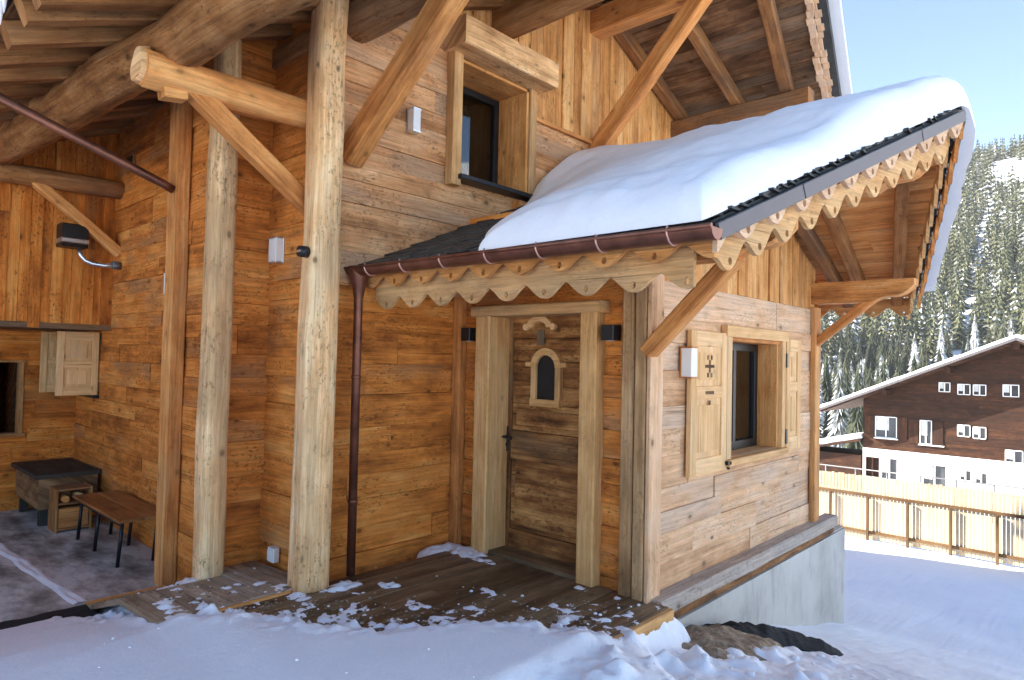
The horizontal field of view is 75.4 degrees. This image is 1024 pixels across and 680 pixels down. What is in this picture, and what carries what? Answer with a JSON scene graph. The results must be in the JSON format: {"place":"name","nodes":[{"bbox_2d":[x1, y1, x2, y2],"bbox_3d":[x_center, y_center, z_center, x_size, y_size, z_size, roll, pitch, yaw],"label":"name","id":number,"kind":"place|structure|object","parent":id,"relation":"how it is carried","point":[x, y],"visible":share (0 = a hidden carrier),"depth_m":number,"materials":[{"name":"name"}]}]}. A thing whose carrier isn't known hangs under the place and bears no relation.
{"place":"outdoors","nodes":[
{"label":"outdoors","id":0,"kind":"place"},
{"bbox_2d":[0,156,1023,679],"bbox_3d":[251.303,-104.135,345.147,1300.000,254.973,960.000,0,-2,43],"label":"snow ground","id":1,"kind":"structure","parent":0,"point":[910,612],"depth_m":4.08,"materials":[{"name":"snow"}]},
{"bbox_2d":[0,604,99,629],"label":"floor mat","id":2,"kind":"object","parent":1,"relation":"on","point":[84,610],"visible":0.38,"depth_m":4.82,"materials":[{"name":"black fabric"}]},
{"bbox_2d":[0,508,173,621],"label":"terrace","id":3,"kind":"structure","parent":1,"relation":"on","point":[66,558],"depth_m":6.04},
{"bbox_2d":[0,542,86,604],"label":"ice ridge","id":4,"kind":"structure","parent":3,"relation":"on","point":[59,589],"depth_m":5.69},
{"bbox_2d":[11,458,99,525],"bbox_3d":[-5.414,1.781,7.818,1.180,0.580,0.630,0,-2,43],"label":"chest","id":5,"kind":"object","parent":3,"relation":"on","point":[35,480],"visible":0.64,"depth_m":7.55,"materials":[{"name":"brown wood"}]},
{"bbox_2d":[48,482,92,533],"bbox_3d":[-4.853,1.838,7.275,0.300,0.460,0.340,0,-2,43],"label":"crate shelf","id":6,"kind":"object","parent":3,"relation":"on","point":[62,516],"visible":0.81,"depth_m":7.18,"materials":[{"name":"brown wood"}]},
{"bbox_2d":[58,493,69,502],"bbox_3d":[-4.891,1.716,7.205,0.260,0.073,0.072,0,-2,43],"label":"firewood","id":7,"kind":"object","parent":6,"relation":"in","point":[62,497],"visible":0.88,"depth_m":7.13,"materials":[{"name":"brown wood"}]},
{"bbox_2d":[70,490,82,496],"bbox_3d":[-4.800,1.710,7.304,0.260,0.082,0.081,0,-2,43],"label":"firewood","id":8,"kind":"object","parent":6,"relation":"in","point":[74,492],"visible":0.5,"depth_m":7.29,"materials":[{"name":"brown wood"}]},
{"bbox_2d":[73,490,155,567],"bbox_3d":[-3.876,1.841,6.513,1.450,0.456,0.430,0,-2,43],"label":"bench","id":9,"kind":"object","parent":3,"relation":"on","point":[119,508],"visible":0.86,"depth_m":6.45,"materials":[{"name":"brown wood"}]},
{"bbox_2d":[85,560,293,623],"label":"wooden ramp","id":10,"kind":"structure","parent":1,"relation":"on","point":[148,612],"depth_m":4.64,"materials":[{"name":"brown wood"}]},
{"bbox_2d":[88,577,628,630],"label":"bark litter","id":11,"kind":"object","parent":1,"relation":"on","point":[363,612],"visible":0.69,"depth_m":4.34,"materials":[{"name":"brown wood"}]},
{"bbox_2d":[222,546,673,638],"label":"porch deck","id":12,"kind":"structure","parent":1,"relation":"on","point":[445,590],"depth_m":4.63,"materials":[{"name":"brown wood"}]},
{"bbox_2d":[0,0,966,627],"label":"chalet","id":13,"kind":"object","parent":1,"relation":"on","point":[342,400],"visible":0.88,"depth_m":5.55,"materials":[{"name":"brown wood"}]},
{"bbox_2d":[0,0,2,24],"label":"icicle","id":14,"kind":"object","parent":13,"relation":"hanging from","point":[1,11],"visible":0.83,"depth_m":3.78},
{"bbox_2d":[2,0,6,12],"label":"icicle","id":15,"kind":"object","parent":13,"relation":"hanging from","point":[4,3],"visible":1,"depth_m":3.72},
{"bbox_2d":[0,360,24,437],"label":"window","id":16,"kind":"structure","parent":13,"relation":"in","point":[17,432],"depth_m":8.08,"materials":[{"name":"brown wood"}]},
{"bbox_2d":[39,331,100,397],"bbox_3d":[-5.326,0.297,8.007,0.780,0.780,0.480,0,-2,43],"label":"shutter","id":17,"kind":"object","parent":13,"relation":"in","point":[69,361],"depth_m":7.78,"materials":[{"name":"brown wood"}]},
{"bbox_2d":[56,222,121,269],"bbox_3d":[-4.700,-1.031,7.361,0.305,0.454,0.570,0,-2,43],"label":"outdoor wall lamp","id":18,"kind":"object","parent":13,"relation":"attached to","point":[71,236],"visible":1,"depth_m":7.22,"materials":[{"name":"metal"}]},
{"bbox_2d":[267,545,279,562],"bbox_3d":[-1.898,1.702,5.256,0.100,0.110,0.063,0,-2,43],"label":"power socket","id":19,"kind":"object","parent":13,"relation":"attached to","point":[272,553],"visible":1,"depth_m":5.23,"materials":[{"name":"white plastic"}]},
{"bbox_2d":[268,236,284,264],"bbox_3d":[-1.915,-0.727,5.380,0.130,0.210,0.078,0,-2,43],"label":"wall lamp","id":20,"kind":"object","parent":13,"relation":"attached to","point":[276,249],"visible":1,"depth_m":5.34,"materials":[{"name":"metal"}]},
{"bbox_2d":[296,245,310,257],"bbox_3d":[-1.494,-0.633,4.734,0.084,0.083,0.076,0,-2,43],"label":"motion sensor","id":21,"kind":"object","parent":13,"relation":"attached to","point":[303,251],"visible":1,"depth_m":4.71,"materials":[{"name":"black paint"}]},
{"bbox_2d":[406,106,421,134],"bbox_3d":[-0.819,-1.829,5.528,0.093,0.200,0.085,0,-2,43],"label":"wall lamp","id":22,"kind":"object","parent":13,"relation":"attached to","point":[413,124],"visible":1,"depth_m":5.50,"materials":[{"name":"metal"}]},
{"bbox_2d":[461,328,475,340],"bbox_3d":[-0.380,-0.047,5.952,0.110,0.119,0.115,0,-2,43],"label":"wall lamp","id":23,"kind":"object","parent":13,"relation":"attached to","point":[468,334],"visible":0.89,"depth_m":5.91,"materials":[{"name":"metal"}]},
{"bbox_2d":[443,13,558,208],"bbox_3d":[-0.227,-1.992,6.324,0.682,1.566,1.260,0,-2,43],"label":"window","id":24,"kind":"structure","parent":13,"relation":"in","point":[486,66],"depth_m":6.34,"materials":[{"name":"brown wood"}]},
{"bbox_2d":[502,316,580,564],"bbox_3d":[0.305,0.793,5.556,1.050,2.140,0.146,0,-2,43],"label":"door","id":25,"kind":"structure","parent":13,"relation":"in","point":[541,437],"depth_m":5.60,"materials":[{"name":"brown wood"}]},
{"bbox_2d":[601,325,620,340],"bbox_3d":[0.738,-0.052,4.916,0.110,0.119,0.115,0,-2,43],"label":"wall lamp","id":26,"kind":"object","parent":13,"relation":"attached to","point":[610,332],"visible":1,"depth_m":4.88,"materials":[{"name":"metal"}]},
{"bbox_2d":[679,346,697,378],"bbox_3d":[1.340,0.170,5.026,0.103,0.240,0.100,0,-2,43],"label":"wall lamp","id":27,"kind":"object","parent":13,"relation":"attached to","point":[687,361],"visible":1,"depth_m":4.99,"materials":[{"name":"white"}]},
{"bbox_2d":[478,76,974,291],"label":"roof snow","id":28,"kind":"structure","parent":13,"relation":"on","point":[702,173],"depth_m":4.07,"materials":[{"name":"snow"}]},
{"bbox_2d":[685,325,800,477],"bbox_3d":[2.053,0.493,5.994,0.340,1.200,2.330,0,-2,43],"label":"window","id":29,"kind":"structure","parent":13,"relation":"in","point":[774,412],"depth_m":5.96,"materials":[{"name":"brown wood"}]},
{"bbox_2d":[828,0,852,95],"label":"roof snow","id":30,"kind":"structure","parent":13,"relation":"on","point":[837,21],"depth_m":7.37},
{"bbox_2d":[78,567,896,679],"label":"snow crumbs","id":31,"kind":"object","parent":1,"relation":"on","point":[752,672],"visible":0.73,"depth_m":4.34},
{"bbox_2d":[682,623,783,660],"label":"soil","id":32,"kind":"structure","parent":1,"relation":"on","point":[715,641],"depth_m":4.62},
{"bbox_2d":[704,621,842,656],"bbox_3d":[2.062,2.353,5.205,1.184,0.340,0.378,2,-2,-19],"label":"felt sheet","id":33,"kind":"object","parent":1,"relation":"on","point":[783,637],"visible":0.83,"depth_m":5.10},
{"bbox_2d":[820,383,824,433],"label":"spruce tree","id":34,"kind":"object","parent":1,"relation":"on","point":[822,417],"visible":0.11,"depth_m":74.69,"materials":[{"name":"green plant"}]},
{"bbox_2d":[820,419,825,438],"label":"spruce tree","id":35,"kind":"object","parent":1,"relation":"on","point":[821,431],"visible":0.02,"depth_m":68.12,"materials":[{"name":"green plant"}]},
{"bbox_2d":[821,319,828,365],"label":"spruce tree","id":36,"kind":"object","parent":1,"relation":"on","point":[823,350],"visible":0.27,"depth_m":160.15,"materials":[{"name":"green plant"}]},
{"bbox_2d":[820,398,831,437],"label":"spruce tree","id":37,"kind":"object","parent":1,"relation":"on","point":[825,434],"visible":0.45,"depth_m":71.06,"materials":[{"name":"green plant"}]},
{"bbox_2d":[820,357,832,422],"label":"spruce tree","id":38,"kind":"object","parent":1,"relation":"on","point":[824,388],"visible":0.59,"depth_m":85.38,"materials":[{"name":"green plant"}]},
{"bbox_2d":[820,353,833,400],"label":"spruce tree","id":39,"kind":"object","parent":1,"relation":"on","point":[829,374],"visible":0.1,"depth_m":96.43,"materials":[{"name":"green plant"}]},
{"bbox_2d":[828,355,832,378],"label":"spruce tree","id":40,"kind":"object","parent":1,"relation":"on","point":[830,366],"visible":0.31,"depth_m":139.88,"materials":[{"name":"green plant"}]},
{"bbox_2d":[830,347,834,369],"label":"spruce tree","id":41,"kind":"object","parent":1,"relation":"on","point":[831,358],"visible":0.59,"depth_m":156.48,"materials":[{"name":"green plant"}]},
{"bbox_2d":[830,363,836,391],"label":"spruce tree","id":42,"kind":"object","parent":1,"relation":"on","point":[834,370],"visible":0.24,"depth_m":109.47,"materials":[{"name":"green plant"}]},
{"bbox_2d":[831,379,836,395],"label":"spruce tree","id":43,"kind":"object","parent":1,"relation":"on","point":[833,390],"visible":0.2,"depth_m":100.24,"materials":[{"name":"green plant"}]},
{"bbox_2d":[825,358,849,446],"bbox_3d":[31.040,6.360,62.685,2.956,9.775,2.927,1,-2,6],"label":"spruce tree","id":44,"kind":"object","parent":1,"relation":"on","point":[838,426],"visible":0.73,"depth_m":62.38,"materials":[{"name":"white plant"}]},
{"bbox_2d":[834,329,844,365],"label":"spruce tree","id":45,"kind":"object","parent":1,"relation":"on","point":[841,340],"visible":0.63,"depth_m":158.23,"materials":[{"name":"green plant"}]},
{"bbox_2d":[837,350,843,370],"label":"spruce tree","id":46,"kind":"object","parent":1,"relation":"on","point":[840,357],"visible":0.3,"depth_m":147.48,"materials":[{"name":"green plant"}]},
{"bbox_2d":[819,438,862,489],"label":"wood shed","id":47,"kind":"structure","parent":1,"relation":"on","point":[840,456],"depth_m":37.41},
{"bbox_2d":[820,432,862,443],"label":"roof snow","id":48,"kind":"structure","parent":47,"relation":"on","point":[841,438],"depth_m":37.13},
{"bbox_2d":[832,356,852,414],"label":"spruce tree","id":49,"kind":"object","parent":1,"relation":"on","point":[845,366],"visible":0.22,"depth_m":80.93,"materials":[{"name":"green plant"}]},
{"bbox_2d":[842,375,850,425],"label":"spruce tree","id":50,"kind":"object","parent":1,"relation":"on","point":[845,391],"visible":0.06,"depth_m":67.29,"materials":[{"name":"green plant"}]},
{"bbox_2d":[844,370,850,395],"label":"spruce tree","id":51,"kind":"object","parent":1,"relation":"on","point":[846,382],"visible":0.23,"depth_m":74.56,"materials":[{"name":"green plant"}]},
{"bbox_2d":[843,324,856,358],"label":"spruce tree","id":52,"kind":"object","parent":1,"relation":"on","point":[847,333],"visible":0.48,"depth_m":160.48,"materials":[{"name":"green plant"}]},
{"bbox_2d":[843,333,857,372],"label":"spruce tree","id":53,"kind":"object","parent":1,"relation":"on","point":[850,355],"visible":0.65,"depth_m":148.26,"materials":[{"name":"green plant"}]},
{"bbox_2d":[842,364,862,449],"bbox_3d":[29.964,6.583,57.499,2.831,9.114,3.025,2,-2,-26],"label":"spruce tree","id":54,"kind":"object","parent":1,"relation":"on","point":[856,423],"visible":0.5,"depth_m":57.37,"materials":[{"name":"green plant"}]},
{"bbox_2d":[851,373,855,393],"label":"spruce tree","id":55,"kind":"object","parent":1,"relation":"on","point":[853,378],"visible":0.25,"depth_m":100.19,"materials":[{"name":"white plant"}]},
{"bbox_2d":[854,341,863,370],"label":"spruce tree","id":56,"kind":"object","parent":1,"relation":"on","point":[859,352],"visible":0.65,"depth_m":150.87,"materials":[{"name":"green plant"}]},
{"bbox_2d":[859,360,864,388],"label":"spruce tree","id":57,"kind":"object","parent":1,"relation":"on","point":[860,371],"visible":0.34,"depth_m":102.02,"materials":[{"name":"green plant"}]},
{"bbox_2d":[858,323,868,358],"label":"spruce tree","id":58,"kind":"object","parent":1,"relation":"on","point":[864,341],"visible":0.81,"depth_m":159.49,"materials":[{"name":"green plant"}]},
{"bbox_2d":[863,360,868,387],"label":"spruce tree","id":59,"kind":"object","parent":1,"relation":"on","point":[865,372],"visible":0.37,"depth_m":126.09,"materials":[{"name":"green plant"}]},
{"bbox_2d":[865,363,875,388],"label":"spruce tree","id":60,"kind":"object","parent":1,"relation":"on","point":[870,381],"visible":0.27,"depth_m":72.86,"materials":[{"name":"green plant"}]},
{"bbox_2d":[866,336,875,379],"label":"spruce tree","id":61,"kind":"object","parent":1,"relation":"on","point":[870,358],"visible":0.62,"depth_m":147.42,"materials":[{"name":"green plant"}]},
{"bbox_2d":[865,324,877,362],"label":"spruce tree","id":62,"kind":"object","parent":1,"relation":"on","point":[874,347],"visible":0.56,"depth_m":153.18,"materials":[{"name":"green plant"}]},
{"bbox_2d":[874,321,879,353],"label":"spruce tree","id":63,"kind":"object","parent":1,"relation":"on","point":[876,334],"visible":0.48,"depth_m":157.33,"materials":[{"name":"green plant"}]},
{"bbox_2d":[874,349,879,369],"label":"spruce tree","id":64,"kind":"object","parent":1,"relation":"on","point":[877,354],"visible":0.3,"depth_m":149.26,"materials":[{"name":"green plant"}]},
{"bbox_2d":[878,353,882,378],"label":"spruce tree","id":65,"kind":"object","parent":1,"relation":"on","point":[880,362],"visible":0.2,"depth_m":133.55,"materials":[{"name":"white plant"}]},
{"bbox_2d":[873,337,889,378],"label":"spruce tree","id":66,"kind":"object","parent":1,"relation":"on","point":[881,348],"visible":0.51,"depth_m":141.75,"materials":[{"name":"green plant"}]},
{"bbox_2d":[877,356,889,382],"bbox_3d":[35.943,6.467,63.987,3.726,9.820,4.032,0,-2,38],"label":"spruce tree","id":67,"kind":"object","parent":1,"relation":"on","point":[883,375],"visible":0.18,"depth_m":64.01,"materials":[{"name":"green plant"}]},
{"bbox_2d":[884,336,888,363],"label":"spruce tree","id":68,"kind":"object","parent":1,"relation":"on","point":[886,347],"visible":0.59,"depth_m":151.74,"materials":[{"name":"green plant"}]},
{"bbox_2d":[885,358,889,378],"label":"spruce tree","id":69,"kind":"object","parent":1,"relation":"on","point":[887,370],"visible":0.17,"depth_m":108.13,"materials":[{"name":"white plant"}]},
{"bbox_2d":[887,340,896,378],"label":"spruce tree","id":70,"kind":"object","parent":1,"relation":"on","point":[891,362],"visible":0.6,"depth_m":142.16,"materials":[{"name":"green plant"}]},
{"bbox_2d":[888,335,895,358],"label":"spruce tree","id":71,"kind":"object","parent":1,"relation":"on","point":[892,344],"visible":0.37,"depth_m":153.94,"materials":[{"name":"green plant"}]},
{"bbox_2d":[893,356,903,377],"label":"spruce tree","id":72,"kind":"object","parent":1,"relation":"on","point":[898,372],"visible":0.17,"depth_m":66.50,"materials":[{"name":"green plant"}]},
{"bbox_2d":[894,332,904,366],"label":"spruce tree","id":73,"kind":"object","parent":1,"relation":"on","point":[899,347],"visible":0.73,"depth_m":149.70,"materials":[{"name":"green plant"}]},
{"bbox_2d":[896,332,911,374],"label":"spruce tree","id":74,"kind":"object","parent":1,"relation":"on","point":[907,354],"visible":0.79,"depth_m":145.47,"materials":[{"name":"green plant"}]},
{"bbox_2d":[908,334,918,373],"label":"spruce tree","id":75,"kind":"object","parent":1,"relation":"on","point":[914,349],"visible":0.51,"depth_m":142.40,"materials":[{"name":"white plant"}]},
{"bbox_2d":[910,354,917,371],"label":"spruce tree","id":76,"kind":"object","parent":1,"relation":"on","point":[913,364],"visible":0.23,"depth_m":88.85,"materials":[{"name":"green plant"}]},
{"bbox_2d":[819,471,1023,566],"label":"picket fence","id":77,"kind":"object","parent":1,"relation":"on","point":[943,522],"visible":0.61,"depth_m":11.95,"materials":[{"name":"brown wood"}]},
{"bbox_2d":[820,337,1023,510],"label":"brown chalet","id":78,"kind":"object","parent":1,"relation":"on","point":[961,418],"visible":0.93,"depth_m":33.51,"materials":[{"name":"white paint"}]},
{"bbox_2d":[866,456,878,476],"bbox_3d":[19.637,6.901,36.053,0.650,1.050,0.100,0,-2,43],"label":"window","id":79,"kind":"structure","parent":78,"relation":"in","point":[872,463],"depth_m":36.06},
{"bbox_2d":[874,416,897,439],"bbox_3d":[20.141,4.729,35.650,1.150,1.210,0.160,0,-2,43],"label":"window","id":80,"kind":"structure","parent":78,"relation":"in","point":[885,427],"depth_m":35.66,"materials":[{"name":"white plastic"}]},
{"bbox_2d":[881,457,897,479],"bbox_3d":[20.242,6.899,35.493,0.800,1.150,0.100,0,-2,43],"label":"window","id":81,"kind":"structure","parent":78,"relation":"in","point":[887,464],"depth_m":35.49,"materials":[{"name":"white plastic"}]},
{"bbox_2d":[820,334,1023,407],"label":"roof snow","id":82,"kind":"structure","parent":78,"relation":"on","point":[935,364],"depth_m":33.41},
{"bbox_2d":[918,420,943,446],"bbox_3d":[21.679,4.823,34.220,1.150,1.310,0.160,0,-2,43],"label":"window","id":83,"kind":"structure","parent":78,"relation":"in","point":[925,438],"depth_m":34.41,"materials":[{"name":"white plastic"}]},
{"bbox_2d":[923,463,946,486],"bbox_3d":[21.761,7.018,34.079,1.050,1.200,0.100,0,-2,43],"label":"window","id":84,"kind":"structure","parent":78,"relation":"in","point":[930,470],"depth_m":34.09,"materials":[{"name":"white plastic"}]},
{"bbox_2d":[939,382,949,391],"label":"window","id":85,"kind":"structure","parent":78,"relation":"in","point":[943,386],"depth_m":33.93,"materials":[{"name":"white plastic"}]},
{"bbox_2d":[957,424,969,436],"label":"window","id":86,"kind":"structure","parent":78,"relation":"in","point":[962,430],"depth_m":33.29,"materials":[{"name":"white plastic"}]},
{"bbox_2d":[957,384,970,394],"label":"window","id":87,"kind":"structure","parent":78,"relation":"in","point":[962,389],"depth_m":33.34,"materials":[{"name":"white plastic"}]},
{"bbox_2d":[959,469,970,480],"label":"window","id":88,"kind":"structure","parent":78,"relation":"in","point":[964,475],"depth_m":33.20,"materials":[{"name":"white plastic"}]},
{"bbox_2d":[973,384,985,395],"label":"window","id":89,"kind":"structure","parent":78,"relation":"in","point":[978,390],"depth_m":32.93,"materials":[{"name":"white plastic"}]},
{"bbox_2d":[973,426,985,439],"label":"window","id":90,"kind":"structure","parent":78,"relation":"in","point":[978,432],"depth_m":32.86,"materials":[{"name":"white plastic"}]},
{"bbox_2d":[975,472,986,482],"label":"window","id":91,"kind":"structure","parent":78,"relation":"in","point":[979,477],"depth_m":32.74,"materials":[{"name":"white plastic"}]},
{"bbox_2d":[1002,384,1018,396],"bbox_3d":[24.171,2.461,32.065,0.650,0.600,0.100,0,-2,43],"label":"window","id":92,"kind":"structure","parent":78,"relation":"in","point":[1008,390],"depth_m":32.06,"materials":[{"name":"white plastic"}]},
{"bbox_2d":[1005,449,1022,465],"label":"window","id":93,"kind":"structure","parent":78,"relation":"in","point":[1013,456],"depth_m":31.88,"materials":[{"name":"white plastic"}]},
{"bbox_2d":[820,464,1023,510],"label":"wooden fence","id":94,"kind":"object","parent":1,"relation":"on","point":[826,465],"visible":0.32,"depth_m":23.26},
{"bbox_2d":[821,134,1023,357],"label":"forest","id":95,"kind":"object","parent":1,"relation":"on","point":[1001,255],"visible":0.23,"depth_m":183.13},
{"bbox_2d":[919,349,925,367],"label":"spruce tree","id":96,"kind":"object","parent":1,"relation":"on","point":[922,363],"visible":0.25,"depth_m":125.21,"materials":[{"name":"green plant"}]},
{"bbox_2d":[919,338,930,364],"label":"spruce tree","id":97,"kind":"object","parent":1,"relation":"on","point":[924,347],"visible":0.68,"depth_m":146.93,"materials":[{"name":"green plant"}]},
{"bbox_2d":[931,341,937,362],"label":"spruce tree","id":98,"kind":"object","parent":1,"relation":"on","point":[934,353],"visible":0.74,"depth_m":148.01,"materials":[{"name":"green plant"}]},
{"bbox_2d":[936,348,941,362],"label":"spruce tree","id":99,"kind":"object","parent":1,"relation":"on","point":[938,358],"visible":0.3,"depth_m":135.33,"materials":[{"name":"green plant"}]},
{"bbox_2d":[933,327,947,363],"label":"spruce tree","id":100,"kind":"object","parent":1,"relation":"on","point":[941,346],"visible":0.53,"depth_m":140.15,"materials":[{"name":"white plant"}]},
{"bbox_2d":[943,328,952,358],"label":"spruce tree","id":101,"kind":"object","parent":1,"relation":"on","point":[947,347],"visible":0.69,"depth_m":143.85,"materials":[{"name":"green plant"}]},
{"bbox_2d":[964,340,969,352],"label":"spruce tree","id":102,"kind":"object","parent":1,"relation":"on","point":[967,349],"visible":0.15,"depth_m":128.90,"materials":[{"name":"green plant"}]},
{"bbox_2d":[965,334,972,350],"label":"spruce tree","id":103,"kind":"object","parent":1,"relation":"on","point":[968,339],"visible":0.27,"depth_m":141.89,"materials":[{"name":"green plant"}]},
{"bbox_2d":[970,315,980,349],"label":"spruce tree","id":104,"kind":"object","parent":1,"relation":"on","point":[975,339],"visible":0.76,"depth_m":144.36,"materials":[{"name":"white plant"}]},
{"bbox_2d":[983,327,993,345],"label":"spruce tree","id":105,"kind":"object","parent":1,"relation":"on","point":[989,335],"visible":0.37,"depth_m":140.01,"materials":[{"name":"green plant"}]},
{"bbox_2d":[992,317,999,341],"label":"spruce tree","id":106,"kind":"object","parent":1,"relation":"on","point":[996,332],"visible":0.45,"depth_m":141.34,"materials":[{"name":"green plant"}]},
{"bbox_2d":[997,314,1009,339],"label":"spruce tree","id":107,"kind":"object","parent":1,"relation":"on","point":[1003,334],"visible":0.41,"depth_m":137.21,"materials":[{"name":"green plant"}]},
{"bbox_2d":[1008,314,1016,336],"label":"spruce tree","id":108,"kind":"object","parent":1,"relation":"on","point":[1012,330],"visible":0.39,"depth_m":139.52,"materials":[{"name":"white plant"}]},
{"bbox_2d":[841,0,1023,152],"label":"sky","id":109,"kind":"structure","parent":0,"point":[978,45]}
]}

